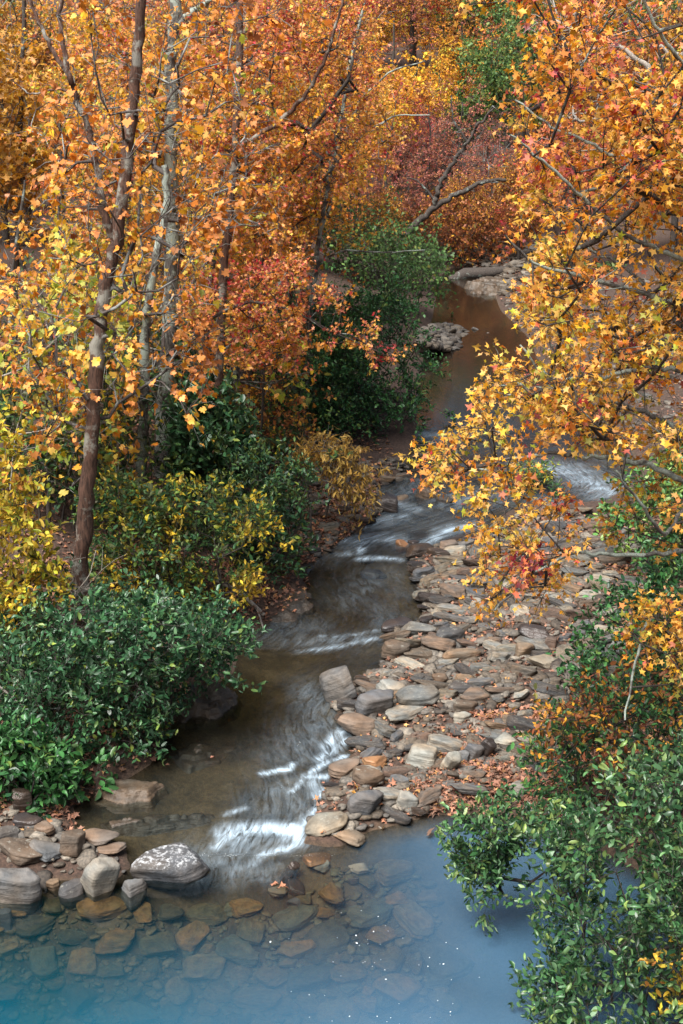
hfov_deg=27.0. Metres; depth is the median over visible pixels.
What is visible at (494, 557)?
stone
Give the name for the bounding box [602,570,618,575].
stone
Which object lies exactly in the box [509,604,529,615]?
stone
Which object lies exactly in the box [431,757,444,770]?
stone
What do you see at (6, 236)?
tree
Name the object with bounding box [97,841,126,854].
stone
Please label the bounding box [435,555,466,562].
stone
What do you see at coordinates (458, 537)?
stone
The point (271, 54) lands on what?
orange tree
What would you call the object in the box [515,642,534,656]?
stone
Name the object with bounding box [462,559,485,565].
stone
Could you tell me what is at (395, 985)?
sunken stone
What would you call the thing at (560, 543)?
stone
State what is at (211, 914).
sunken stone
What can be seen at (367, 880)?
sunken stone
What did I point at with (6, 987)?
sunken stone
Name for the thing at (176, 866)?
boulder
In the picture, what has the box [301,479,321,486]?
stone
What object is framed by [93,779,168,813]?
rock ledge
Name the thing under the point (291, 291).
sapling
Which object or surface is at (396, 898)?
sunken stone
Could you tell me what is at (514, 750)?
stone
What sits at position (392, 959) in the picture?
sunken stone
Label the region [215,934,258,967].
sunken stone
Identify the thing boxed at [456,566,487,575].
stone
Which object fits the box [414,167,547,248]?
rust shrub
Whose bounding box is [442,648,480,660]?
stone
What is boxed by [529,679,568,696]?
stone
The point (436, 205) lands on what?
leaning tree
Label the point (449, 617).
stone
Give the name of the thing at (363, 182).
orange tree
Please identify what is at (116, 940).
sunken stone
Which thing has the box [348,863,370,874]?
stone
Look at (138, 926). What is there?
sunken stone
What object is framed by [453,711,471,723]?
stone
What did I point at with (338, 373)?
holly thicket
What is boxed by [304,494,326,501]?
stone
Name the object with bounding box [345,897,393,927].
sunken stone
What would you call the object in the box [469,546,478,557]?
stone
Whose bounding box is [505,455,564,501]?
shrub
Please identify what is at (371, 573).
stone
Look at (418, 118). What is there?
pink tree
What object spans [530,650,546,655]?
stone
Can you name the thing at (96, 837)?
boulder
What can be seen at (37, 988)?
sunken stone
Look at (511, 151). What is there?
russet tree
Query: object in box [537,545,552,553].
stone
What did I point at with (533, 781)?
bank shrub
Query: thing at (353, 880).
stone
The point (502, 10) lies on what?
golden tree
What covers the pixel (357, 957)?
sunken stone
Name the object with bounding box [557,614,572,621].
stone
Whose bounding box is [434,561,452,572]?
stone
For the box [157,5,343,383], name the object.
broadleaf tree
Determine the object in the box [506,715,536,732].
stone
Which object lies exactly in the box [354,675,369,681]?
stone
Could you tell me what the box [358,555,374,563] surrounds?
stone
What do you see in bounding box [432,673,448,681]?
stone
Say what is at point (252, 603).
driftwood
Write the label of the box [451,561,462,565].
stone
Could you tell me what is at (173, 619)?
dark thicket
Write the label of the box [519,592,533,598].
stone
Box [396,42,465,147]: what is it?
golden tree
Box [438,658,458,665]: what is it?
stone
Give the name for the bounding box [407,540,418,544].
stone
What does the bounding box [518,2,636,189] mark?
russet tree
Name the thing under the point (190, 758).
rock
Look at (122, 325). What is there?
broadleaf tree
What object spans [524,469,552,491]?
stone
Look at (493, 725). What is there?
stone
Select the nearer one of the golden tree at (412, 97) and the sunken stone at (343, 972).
the sunken stone at (343, 972)
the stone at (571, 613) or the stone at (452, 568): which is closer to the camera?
the stone at (571, 613)
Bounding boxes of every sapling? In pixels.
[0,93,128,362]
[0,120,60,419]
[0,180,38,489]
[2,150,87,462]
[103,136,163,382]
[141,20,237,368]
[192,77,247,375]
[232,41,315,449]
[254,6,314,386]
[625,329,676,376]
[637,935,682,1015]
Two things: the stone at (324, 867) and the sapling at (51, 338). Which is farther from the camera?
the sapling at (51, 338)
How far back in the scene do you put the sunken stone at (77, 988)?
13.52 m
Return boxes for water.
[0,278,681,1023]
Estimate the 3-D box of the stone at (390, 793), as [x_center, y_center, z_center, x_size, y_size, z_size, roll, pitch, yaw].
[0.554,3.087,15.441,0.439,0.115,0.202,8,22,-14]
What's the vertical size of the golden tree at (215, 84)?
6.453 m
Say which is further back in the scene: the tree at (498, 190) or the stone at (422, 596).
the tree at (498, 190)
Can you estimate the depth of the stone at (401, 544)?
22.43 m
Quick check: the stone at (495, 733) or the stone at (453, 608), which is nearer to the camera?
the stone at (495, 733)
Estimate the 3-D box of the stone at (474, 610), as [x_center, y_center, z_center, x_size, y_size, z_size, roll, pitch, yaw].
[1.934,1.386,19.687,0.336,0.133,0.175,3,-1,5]
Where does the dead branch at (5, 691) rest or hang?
on the ground
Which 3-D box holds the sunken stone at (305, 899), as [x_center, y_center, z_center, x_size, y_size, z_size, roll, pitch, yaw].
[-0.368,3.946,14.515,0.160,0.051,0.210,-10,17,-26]
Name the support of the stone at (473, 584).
on the ground
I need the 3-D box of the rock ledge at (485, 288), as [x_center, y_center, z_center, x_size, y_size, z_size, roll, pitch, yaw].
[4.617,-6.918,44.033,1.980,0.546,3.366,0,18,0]
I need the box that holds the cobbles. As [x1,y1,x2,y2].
[445,219,541,294]
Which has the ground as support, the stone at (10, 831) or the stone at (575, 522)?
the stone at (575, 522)
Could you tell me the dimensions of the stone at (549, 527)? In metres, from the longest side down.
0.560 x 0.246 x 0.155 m
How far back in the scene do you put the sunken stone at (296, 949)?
14.02 m
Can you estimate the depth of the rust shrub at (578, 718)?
14.01 m
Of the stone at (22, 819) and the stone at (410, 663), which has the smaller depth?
the stone at (22, 819)
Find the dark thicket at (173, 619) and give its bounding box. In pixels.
[0,553,271,775]
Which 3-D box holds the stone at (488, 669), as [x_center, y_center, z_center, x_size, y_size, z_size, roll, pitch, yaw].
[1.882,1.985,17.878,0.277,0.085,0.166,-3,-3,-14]
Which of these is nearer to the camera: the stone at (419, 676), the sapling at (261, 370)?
the stone at (419, 676)
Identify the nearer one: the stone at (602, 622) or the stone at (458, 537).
the stone at (602, 622)
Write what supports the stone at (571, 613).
on the gravel at (86, 857)
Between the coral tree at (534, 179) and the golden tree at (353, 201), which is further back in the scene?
the coral tree at (534, 179)
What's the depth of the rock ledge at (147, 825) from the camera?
15.30 m
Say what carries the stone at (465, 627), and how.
on the ground
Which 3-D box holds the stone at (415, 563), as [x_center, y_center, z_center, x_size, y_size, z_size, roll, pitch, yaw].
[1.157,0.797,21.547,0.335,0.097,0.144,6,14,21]
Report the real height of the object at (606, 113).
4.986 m
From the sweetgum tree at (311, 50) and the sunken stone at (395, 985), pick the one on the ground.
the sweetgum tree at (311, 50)
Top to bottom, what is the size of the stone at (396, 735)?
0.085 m
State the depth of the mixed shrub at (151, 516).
18.75 m
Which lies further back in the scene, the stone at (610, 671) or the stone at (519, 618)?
the stone at (519, 618)
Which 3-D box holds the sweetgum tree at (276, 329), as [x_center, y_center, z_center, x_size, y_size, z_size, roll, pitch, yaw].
[-0.647,-1.723,20.904,3.520,4.979,2.150,0,18,0]
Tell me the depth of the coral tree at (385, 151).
48.40 m
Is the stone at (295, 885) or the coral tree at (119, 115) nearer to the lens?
the stone at (295, 885)
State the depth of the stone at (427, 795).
15.41 m
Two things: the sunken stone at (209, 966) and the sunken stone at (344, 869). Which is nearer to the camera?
the sunken stone at (209, 966)
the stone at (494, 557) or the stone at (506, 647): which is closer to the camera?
the stone at (506, 647)
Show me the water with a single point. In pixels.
(504, 946)
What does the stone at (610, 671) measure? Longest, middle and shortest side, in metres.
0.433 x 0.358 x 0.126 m
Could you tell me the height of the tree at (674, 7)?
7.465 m
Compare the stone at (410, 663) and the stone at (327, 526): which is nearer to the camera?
the stone at (410, 663)
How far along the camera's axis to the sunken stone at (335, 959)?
13.94 m
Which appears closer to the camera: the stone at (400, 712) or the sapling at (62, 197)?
the stone at (400, 712)
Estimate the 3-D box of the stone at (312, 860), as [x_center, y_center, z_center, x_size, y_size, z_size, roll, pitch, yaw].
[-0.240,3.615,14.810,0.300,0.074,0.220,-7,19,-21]
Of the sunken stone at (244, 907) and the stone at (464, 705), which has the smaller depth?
the sunken stone at (244, 907)
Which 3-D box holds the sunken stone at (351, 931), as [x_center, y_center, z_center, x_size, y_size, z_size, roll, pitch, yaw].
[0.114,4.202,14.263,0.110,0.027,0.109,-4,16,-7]
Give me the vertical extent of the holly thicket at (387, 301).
3.500 m
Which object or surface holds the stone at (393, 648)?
on the ground
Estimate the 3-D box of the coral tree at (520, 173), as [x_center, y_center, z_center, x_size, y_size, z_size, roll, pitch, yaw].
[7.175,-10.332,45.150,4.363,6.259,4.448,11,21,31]
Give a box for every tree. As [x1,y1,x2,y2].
[0,0,76,150]
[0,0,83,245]
[0,0,94,373]
[0,0,333,631]
[0,3,328,531]
[0,241,165,527]
[2,0,82,214]
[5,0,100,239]
[5,14,101,215]
[8,0,99,174]
[15,0,334,477]
[25,0,162,219]
[27,0,226,243]
[32,319,129,503]
[38,6,223,338]
[42,245,188,471]
[75,26,163,221]
[115,47,274,269]
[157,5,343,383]
[165,0,400,501]
[172,221,416,547]
[177,175,340,411]
[180,28,233,173]
[182,0,406,301]
[189,0,383,297]
[212,304,330,462]
[220,0,311,106]
[248,1,429,436]
[259,0,391,46]
[275,82,375,270]
[322,42,422,216]
[324,67,409,229]
[341,14,459,181]
[345,118,448,247]
[351,0,422,71]
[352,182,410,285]
[353,0,444,81]
[380,74,440,200]
[381,0,469,73]
[384,0,475,81]
[385,79,485,206]
[392,0,682,719]
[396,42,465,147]
[396,89,519,251]
[403,91,438,164]
[410,74,512,225]
[419,24,498,143]
[420,0,505,114]
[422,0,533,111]
[434,7,546,186]
[435,0,505,37]
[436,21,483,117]
[438,0,505,25]
[441,120,529,252]
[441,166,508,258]
[453,10,545,148]
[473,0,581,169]
[477,0,540,28]
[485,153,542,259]
[489,184,546,259]
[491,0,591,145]
[493,98,632,254]
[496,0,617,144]
[501,137,562,233]
[513,58,596,151]
[515,0,682,208]
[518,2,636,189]
[530,0,638,100]
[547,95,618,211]
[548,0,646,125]
[577,110,682,260]
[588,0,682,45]
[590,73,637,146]
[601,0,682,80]
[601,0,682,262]
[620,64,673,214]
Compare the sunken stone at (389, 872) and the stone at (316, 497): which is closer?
the sunken stone at (389, 872)
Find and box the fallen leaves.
[0,243,682,846]
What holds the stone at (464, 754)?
on the ground
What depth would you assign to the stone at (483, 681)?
17.44 m
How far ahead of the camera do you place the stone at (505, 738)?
16.24 m
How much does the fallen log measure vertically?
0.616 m
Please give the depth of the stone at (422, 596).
20.20 m
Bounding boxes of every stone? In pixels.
[0,825,19,838]
[0,908,11,931]
[0,936,23,957]
[0,967,7,976]
[0,983,19,991]
[2,907,26,916]
[12,788,32,812]
[12,812,42,828]
[13,914,55,936]
[21,977,32,983]
[29,946,58,978]
[33,984,40,991]
[34,820,54,835]
[42,897,62,913]
[44,975,65,990]
[46,878,59,896]
[57,929,87,945]
[58,878,83,908]
[59,829,85,856]
[66,982,98,994]
[67,947,97,975]
[76,896,126,920]
[94,925,135,954]
[95,961,125,977]
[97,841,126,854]
[121,878,146,910]
[129,985,142,994]
[130,902,151,922]
[133,923,143,929]
[135,955,142,962]
[137,971,156,981]
[138,930,176,956]
[144,955,161,972]
[158,903,184,920]
[164,976,191,993]
[170,960,180,968]
[175,921,211,951]
[179,951,225,980]
[185,902,228,925]
[199,944,214,953]
[203,986,232,993]
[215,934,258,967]
[229,897,263,918]
[229,965,251,983]
[236,917,264,944]
[253,965,288,986]
[265,935,280,947]
[268,885,287,896]
[271,903,318,931]
[277,939,316,958]
[278,958,298,967]
[279,861,299,883]
[281,932,291,938]
[286,876,304,895]
[286,897,299,905]
[286,962,334,991]
[296,894,310,903]
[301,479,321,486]
[302,852,330,866]
[303,918,349,962]
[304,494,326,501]
[305,504,319,511]
[305,545,320,553]
[312,860,329,872]
[316,521,341,531]
[316,907,335,917]
[318,881,344,904]
[322,781,340,786]
[329,954,340,964]
[330,963,365,982]
[333,713,342,720]
[333,829,365,846]
[335,916,347,927]
[337,698,356,709]
[338,505,350,510]
[338,981,360,994]
[339,866,350,871]
[339,908,347,914]
[344,735,385,749]
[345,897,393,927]
[347,789,383,814]
[347,875,358,884]
[347,928,358,934]
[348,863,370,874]
[353,679,375,689]
[353,872,375,889]
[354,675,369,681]
[354,954,364,960]
[356,942,368,955]
[357,517,375,523]
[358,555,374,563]
[359,568,386,578]
[360,747,383,759]
[362,756,386,767]
[362,960,371,968]
[362,986,374,996]
[365,924,396,945]
[371,946,405,972]
[372,972,421,999]
[373,787,399,800]
[374,720,395,737]
[375,492,397,513]
[375,679,404,690]
[376,859,415,886]
[377,629,410,642]
[378,475,395,482]
[380,669,392,677]
[380,806,410,824]
[381,617,411,632]
[381,639,410,659]
[381,748,402,756]
[382,766,413,776]
[384,891,408,905]
[385,704,424,720]
[389,774,408,782]
[390,730,402,741]
[392,899,433,937]
[394,657,424,668]
[395,472,409,477]
[395,539,408,552]
[395,638,420,648]
[396,790,418,812]
[397,494,408,505]
[403,648,432,659]
[404,744,412,750]
[405,543,433,557]
[405,744,437,769]
[406,560,424,566]
[406,566,420,571]
[407,530,427,539]
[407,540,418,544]
[408,577,422,581]
[408,731,432,740]
[408,958,422,975]
[409,673,433,680]
[410,888,418,894]
[411,807,429,815]
[412,511,428,517]
[412,566,434,576]
[412,589,428,599]
[413,668,428,672]
[414,486,437,502]
[414,679,448,689]
[415,592,442,602]
[415,890,444,905]
[417,604,429,608]
[417,784,441,806]
[418,615,432,623]
[419,575,434,588]
[419,938,473,981]
[421,634,455,651]
[426,734,462,753]
[427,547,449,555]
[428,595,453,603]
[430,574,439,578]
[431,609,440,614]
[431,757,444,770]
[432,612,469,622]
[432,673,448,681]
[433,621,449,627]
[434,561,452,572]
[434,603,467,614]
[435,494,453,507]
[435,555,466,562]
[436,627,464,641]
[437,440,462,447]
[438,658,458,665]
[439,539,458,548]
[439,569,456,579]
[439,583,465,598]
[439,688,457,699]
[439,751,461,769]
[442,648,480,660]
[444,545,467,555]
[444,579,459,582]
[444,594,457,600]
[445,534,466,541]
[447,566,460,570]
[448,680,471,694]
[449,574,470,583]
[450,728,465,736]
[450,782,487,794]
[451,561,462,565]
[453,663,475,674]
[453,699,477,711]
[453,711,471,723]
[454,673,473,681]
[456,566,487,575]
[456,623,471,631]
[456,639,481,647]
[458,538,474,545]
[459,686,489,701]
[459,750,468,762]
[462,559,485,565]
[463,769,485,779]
[464,598,484,605]
[464,743,484,761]
[465,587,487,599]
[467,677,494,687]
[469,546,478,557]
[469,597,484,607]
[469,607,493,615]
[470,580,488,588]
[470,662,489,671]
[473,705,484,711]
[475,727,516,739]
[477,615,494,622]
[480,738,496,755]
[482,639,500,649]
[482,666,500,671]
[484,637,502,643]
[484,721,508,728]
[485,687,514,693]
[486,651,510,662]
[487,556,502,564]
[488,564,518,573]
[492,697,504,702]
[494,601,510,607]
[494,731,518,744]
[494,751,515,763]
[495,643,515,651]
[501,714,525,722]
[502,581,519,589]
[504,662,537,676]
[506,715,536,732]
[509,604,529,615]
[509,780,526,798]
[510,742,540,756]
[513,614,529,622]
[513,689,529,698]
[514,635,551,652]
[514,757,535,767]
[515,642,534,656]
[517,709,532,715]
[517,735,533,742]
[518,623,549,638]
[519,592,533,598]
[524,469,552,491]
[529,606,566,619]
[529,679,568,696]
[529,761,546,773]
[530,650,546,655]
[535,616,549,624]
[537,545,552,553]
[540,521,566,530]
[541,536,568,549]
[541,592,556,598]
[542,523,566,536]
[544,635,557,647]
[546,597,576,608]
[555,580,581,593]
[555,604,573,609]
[556,644,574,663]
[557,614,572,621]
[557,633,571,641]
[558,552,590,561]
[560,543,584,550]
[560,567,589,575]
[563,573,582,583]
[563,676,587,687]
[564,609,594,618]
[567,521,583,524]
[568,619,591,628]
[572,629,592,637]
[573,507,593,511]
[575,589,602,599]
[575,785,599,796]
[579,634,604,647]
[581,599,604,608]
[583,521,610,530]
[584,547,614,558]
[584,574,613,581]
[586,577,610,590]
[588,528,601,534]
[588,536,607,541]
[589,542,601,547]
[592,620,604,624]
[594,625,617,635]
[598,555,630,564]
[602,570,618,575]
[602,606,620,614]
[604,634,618,642]
[604,665,622,676]
[612,527,627,534]
[612,534,641,542]
[614,575,642,580]
[622,542,638,551]
[623,579,643,586]
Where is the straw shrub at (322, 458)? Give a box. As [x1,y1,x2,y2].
[268,422,392,540]
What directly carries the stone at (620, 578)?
on the ground
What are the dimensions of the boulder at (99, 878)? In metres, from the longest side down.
0.529 x 0.354 x 0.275 m
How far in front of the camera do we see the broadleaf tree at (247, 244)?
24.62 m
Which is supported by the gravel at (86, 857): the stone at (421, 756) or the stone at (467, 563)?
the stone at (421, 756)
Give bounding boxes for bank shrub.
[434,778,585,937]
[494,720,682,1023]
[506,650,682,832]
[545,530,682,724]
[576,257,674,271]
[585,445,682,572]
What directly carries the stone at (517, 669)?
on the ground
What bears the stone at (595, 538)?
on the ground
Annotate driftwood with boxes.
[215,580,264,628]
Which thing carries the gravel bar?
on the ground
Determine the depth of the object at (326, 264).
30.68 m
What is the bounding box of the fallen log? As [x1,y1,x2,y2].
[448,266,504,283]
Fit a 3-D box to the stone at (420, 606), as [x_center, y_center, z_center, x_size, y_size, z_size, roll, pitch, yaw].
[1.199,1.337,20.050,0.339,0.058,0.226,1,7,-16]
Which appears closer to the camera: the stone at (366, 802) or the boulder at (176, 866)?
the boulder at (176, 866)
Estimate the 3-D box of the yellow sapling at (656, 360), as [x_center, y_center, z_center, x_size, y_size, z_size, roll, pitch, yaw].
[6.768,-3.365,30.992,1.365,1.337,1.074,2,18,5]
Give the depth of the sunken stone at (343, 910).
14.40 m
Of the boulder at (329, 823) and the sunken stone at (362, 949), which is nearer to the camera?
the sunken stone at (362, 949)
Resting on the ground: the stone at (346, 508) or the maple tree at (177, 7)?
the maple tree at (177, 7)
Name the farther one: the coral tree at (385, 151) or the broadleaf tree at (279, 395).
the coral tree at (385, 151)
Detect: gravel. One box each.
[0,275,682,890]
[0,863,449,1000]
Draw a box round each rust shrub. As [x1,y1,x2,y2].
[227,363,335,471]
[329,163,531,265]
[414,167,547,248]
[512,639,682,868]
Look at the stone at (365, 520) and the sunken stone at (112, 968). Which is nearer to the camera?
the sunken stone at (112, 968)
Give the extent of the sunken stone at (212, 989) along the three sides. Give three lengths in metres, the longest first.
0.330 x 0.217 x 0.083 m
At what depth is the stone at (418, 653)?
18.52 m
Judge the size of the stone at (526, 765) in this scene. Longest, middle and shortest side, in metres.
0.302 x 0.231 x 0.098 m
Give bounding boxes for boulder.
[0,837,42,865]
[0,867,41,915]
[29,839,61,861]
[80,857,119,901]
[84,828,118,846]
[130,842,209,889]
[304,811,347,836]
[319,665,356,702]
[328,758,359,778]
[337,713,375,735]
[352,765,385,786]
[355,689,393,716]
[395,684,440,705]
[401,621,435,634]
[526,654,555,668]
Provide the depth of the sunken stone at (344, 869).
14.71 m
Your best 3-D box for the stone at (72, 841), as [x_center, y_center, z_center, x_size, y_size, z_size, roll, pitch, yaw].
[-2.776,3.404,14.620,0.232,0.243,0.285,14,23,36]
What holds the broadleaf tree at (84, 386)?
on the ground
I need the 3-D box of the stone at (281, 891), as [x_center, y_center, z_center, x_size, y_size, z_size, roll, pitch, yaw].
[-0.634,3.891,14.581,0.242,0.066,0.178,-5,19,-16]
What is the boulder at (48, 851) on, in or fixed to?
on the ground
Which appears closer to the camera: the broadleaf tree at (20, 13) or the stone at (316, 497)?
the stone at (316, 497)
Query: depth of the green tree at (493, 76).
58.28 m
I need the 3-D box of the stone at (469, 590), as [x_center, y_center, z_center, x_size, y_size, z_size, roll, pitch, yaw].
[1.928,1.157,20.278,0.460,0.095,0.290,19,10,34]
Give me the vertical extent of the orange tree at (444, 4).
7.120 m
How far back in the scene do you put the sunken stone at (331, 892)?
14.43 m
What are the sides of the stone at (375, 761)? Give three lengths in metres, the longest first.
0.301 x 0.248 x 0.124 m
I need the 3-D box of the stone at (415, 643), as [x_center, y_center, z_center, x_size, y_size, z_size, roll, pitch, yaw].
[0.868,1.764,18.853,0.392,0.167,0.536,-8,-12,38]
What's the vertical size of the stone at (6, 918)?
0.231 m
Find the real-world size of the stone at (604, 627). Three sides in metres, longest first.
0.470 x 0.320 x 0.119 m
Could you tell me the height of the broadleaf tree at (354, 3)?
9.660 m
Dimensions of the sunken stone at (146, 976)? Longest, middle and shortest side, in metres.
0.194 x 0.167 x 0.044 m
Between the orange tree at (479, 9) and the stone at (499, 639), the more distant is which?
the orange tree at (479, 9)
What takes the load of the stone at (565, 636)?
on the ground
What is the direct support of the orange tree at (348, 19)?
on the ground
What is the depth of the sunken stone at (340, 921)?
14.29 m
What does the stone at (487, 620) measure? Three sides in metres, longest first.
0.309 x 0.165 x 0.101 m
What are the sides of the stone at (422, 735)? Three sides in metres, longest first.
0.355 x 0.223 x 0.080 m
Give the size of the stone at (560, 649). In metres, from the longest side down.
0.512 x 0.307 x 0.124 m
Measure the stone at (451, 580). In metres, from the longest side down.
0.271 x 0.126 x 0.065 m
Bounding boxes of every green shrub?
[0,302,180,533]
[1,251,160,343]
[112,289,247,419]
[117,388,311,488]
[137,368,275,554]
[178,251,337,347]
[201,430,351,588]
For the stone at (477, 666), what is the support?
on the gravel at (86, 857)
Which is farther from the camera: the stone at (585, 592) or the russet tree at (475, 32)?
the russet tree at (475, 32)
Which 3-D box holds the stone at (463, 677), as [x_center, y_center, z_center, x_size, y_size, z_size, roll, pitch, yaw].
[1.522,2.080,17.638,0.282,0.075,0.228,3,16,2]
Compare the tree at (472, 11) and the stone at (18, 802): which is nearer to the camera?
the stone at (18, 802)
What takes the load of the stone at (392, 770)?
on the ground
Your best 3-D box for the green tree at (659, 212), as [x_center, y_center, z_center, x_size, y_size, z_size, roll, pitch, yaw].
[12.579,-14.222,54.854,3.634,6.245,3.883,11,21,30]
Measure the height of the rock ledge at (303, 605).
0.377 m
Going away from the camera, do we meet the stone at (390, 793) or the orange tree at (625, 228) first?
the stone at (390, 793)
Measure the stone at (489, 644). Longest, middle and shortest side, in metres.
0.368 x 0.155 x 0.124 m
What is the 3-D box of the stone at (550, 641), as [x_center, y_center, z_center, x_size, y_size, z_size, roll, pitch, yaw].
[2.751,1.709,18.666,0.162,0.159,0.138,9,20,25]
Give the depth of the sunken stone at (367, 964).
13.90 m
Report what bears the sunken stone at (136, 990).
on the ground
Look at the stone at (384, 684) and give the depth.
17.45 m
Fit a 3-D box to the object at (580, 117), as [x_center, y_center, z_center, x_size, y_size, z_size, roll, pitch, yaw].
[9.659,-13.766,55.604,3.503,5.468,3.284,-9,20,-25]
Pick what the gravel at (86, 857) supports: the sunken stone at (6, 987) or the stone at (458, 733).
the stone at (458, 733)
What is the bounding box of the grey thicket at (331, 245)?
[310,184,458,289]
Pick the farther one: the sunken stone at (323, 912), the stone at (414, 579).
the stone at (414, 579)
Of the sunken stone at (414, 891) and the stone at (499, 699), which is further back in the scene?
the stone at (499, 699)
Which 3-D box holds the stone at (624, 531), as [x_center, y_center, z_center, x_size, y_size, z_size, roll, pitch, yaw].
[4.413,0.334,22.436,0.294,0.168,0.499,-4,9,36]
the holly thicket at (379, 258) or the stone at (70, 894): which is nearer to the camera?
the stone at (70, 894)
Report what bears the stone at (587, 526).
on the ground
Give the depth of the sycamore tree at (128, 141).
16.61 m
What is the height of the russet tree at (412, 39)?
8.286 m
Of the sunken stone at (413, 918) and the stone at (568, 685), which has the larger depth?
the stone at (568, 685)
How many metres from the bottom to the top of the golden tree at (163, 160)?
6.400 m
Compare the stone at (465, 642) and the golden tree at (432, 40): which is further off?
the golden tree at (432, 40)
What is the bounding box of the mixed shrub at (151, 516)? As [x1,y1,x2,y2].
[67,457,297,621]
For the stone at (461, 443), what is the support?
on the ground
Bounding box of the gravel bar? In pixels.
[413,322,488,351]
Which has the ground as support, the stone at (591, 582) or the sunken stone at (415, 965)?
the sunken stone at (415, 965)
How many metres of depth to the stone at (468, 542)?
22.15 m
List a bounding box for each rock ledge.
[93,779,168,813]
[99,813,214,836]
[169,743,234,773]
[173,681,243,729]
[270,589,315,629]
[464,276,507,302]
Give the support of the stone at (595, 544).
on the ground
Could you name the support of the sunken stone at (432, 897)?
on the bed gravel at (156, 983)
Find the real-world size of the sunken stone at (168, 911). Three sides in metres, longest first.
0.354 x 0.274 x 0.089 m
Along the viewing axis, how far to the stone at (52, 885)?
14.23 m
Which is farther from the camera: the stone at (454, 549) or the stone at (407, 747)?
the stone at (454, 549)
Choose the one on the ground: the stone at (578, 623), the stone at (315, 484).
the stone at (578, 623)
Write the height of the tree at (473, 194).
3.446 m
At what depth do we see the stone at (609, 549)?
21.50 m
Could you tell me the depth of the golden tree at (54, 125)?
38.60 m
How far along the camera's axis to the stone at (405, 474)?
25.06 m
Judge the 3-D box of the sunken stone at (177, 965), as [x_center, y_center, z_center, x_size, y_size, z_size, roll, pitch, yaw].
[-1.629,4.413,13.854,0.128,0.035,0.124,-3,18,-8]
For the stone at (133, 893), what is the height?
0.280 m
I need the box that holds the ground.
[0,0,682,1004]
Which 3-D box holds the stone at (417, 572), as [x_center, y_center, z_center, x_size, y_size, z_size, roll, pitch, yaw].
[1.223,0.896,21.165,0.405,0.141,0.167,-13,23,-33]
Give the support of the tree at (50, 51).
on the ground
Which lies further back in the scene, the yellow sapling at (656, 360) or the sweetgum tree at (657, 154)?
the yellow sapling at (656, 360)
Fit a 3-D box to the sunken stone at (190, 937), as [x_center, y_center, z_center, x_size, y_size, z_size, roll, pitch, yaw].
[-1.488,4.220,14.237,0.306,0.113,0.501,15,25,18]
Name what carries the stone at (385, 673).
on the ground
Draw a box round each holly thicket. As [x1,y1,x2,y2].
[237,274,386,448]
[242,256,455,445]
[312,174,461,318]
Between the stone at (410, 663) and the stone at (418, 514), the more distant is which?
the stone at (418, 514)
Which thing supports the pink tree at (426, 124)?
on the ground
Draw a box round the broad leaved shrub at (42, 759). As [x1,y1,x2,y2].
[0,707,128,819]
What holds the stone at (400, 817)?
on the ground
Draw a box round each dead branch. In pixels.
[0,657,58,724]
[2,292,114,489]
[19,547,125,636]
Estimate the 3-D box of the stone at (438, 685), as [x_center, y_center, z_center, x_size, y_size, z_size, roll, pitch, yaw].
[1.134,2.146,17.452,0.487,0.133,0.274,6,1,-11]
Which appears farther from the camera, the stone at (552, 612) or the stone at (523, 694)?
the stone at (552, 612)
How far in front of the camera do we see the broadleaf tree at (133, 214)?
26.05 m
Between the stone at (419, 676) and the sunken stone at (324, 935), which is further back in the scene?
the stone at (419, 676)
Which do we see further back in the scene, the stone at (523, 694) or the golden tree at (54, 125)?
the golden tree at (54, 125)
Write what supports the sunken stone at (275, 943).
on the ground
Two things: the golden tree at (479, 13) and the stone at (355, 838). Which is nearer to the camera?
the stone at (355, 838)
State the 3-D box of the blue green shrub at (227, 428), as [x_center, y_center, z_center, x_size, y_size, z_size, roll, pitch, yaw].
[-1.966,-0.691,20.977,2.081,2.966,2.035,0,18,0]
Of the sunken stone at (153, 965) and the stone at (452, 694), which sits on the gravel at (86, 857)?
the stone at (452, 694)
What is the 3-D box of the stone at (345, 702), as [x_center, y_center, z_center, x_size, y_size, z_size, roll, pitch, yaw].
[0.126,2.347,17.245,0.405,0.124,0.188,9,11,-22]
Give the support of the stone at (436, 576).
on the ground
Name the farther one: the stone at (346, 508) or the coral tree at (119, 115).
the coral tree at (119, 115)
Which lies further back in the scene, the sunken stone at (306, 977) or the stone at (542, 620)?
the stone at (542, 620)
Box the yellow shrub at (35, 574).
[0,366,76,640]
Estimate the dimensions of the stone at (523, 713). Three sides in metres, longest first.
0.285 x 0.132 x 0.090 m
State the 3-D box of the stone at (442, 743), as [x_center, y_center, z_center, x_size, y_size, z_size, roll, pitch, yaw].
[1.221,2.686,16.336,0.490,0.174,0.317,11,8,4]
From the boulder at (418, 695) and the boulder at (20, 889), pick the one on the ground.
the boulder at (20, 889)
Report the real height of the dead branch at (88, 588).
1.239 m
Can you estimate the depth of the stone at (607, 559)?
21.25 m
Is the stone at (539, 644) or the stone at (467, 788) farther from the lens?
the stone at (539, 644)
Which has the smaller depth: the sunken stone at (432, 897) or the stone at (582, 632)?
the sunken stone at (432, 897)
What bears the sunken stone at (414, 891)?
on the ground
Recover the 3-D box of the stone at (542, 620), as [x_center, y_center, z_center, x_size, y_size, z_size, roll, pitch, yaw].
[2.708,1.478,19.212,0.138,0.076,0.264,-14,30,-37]
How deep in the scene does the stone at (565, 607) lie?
19.48 m

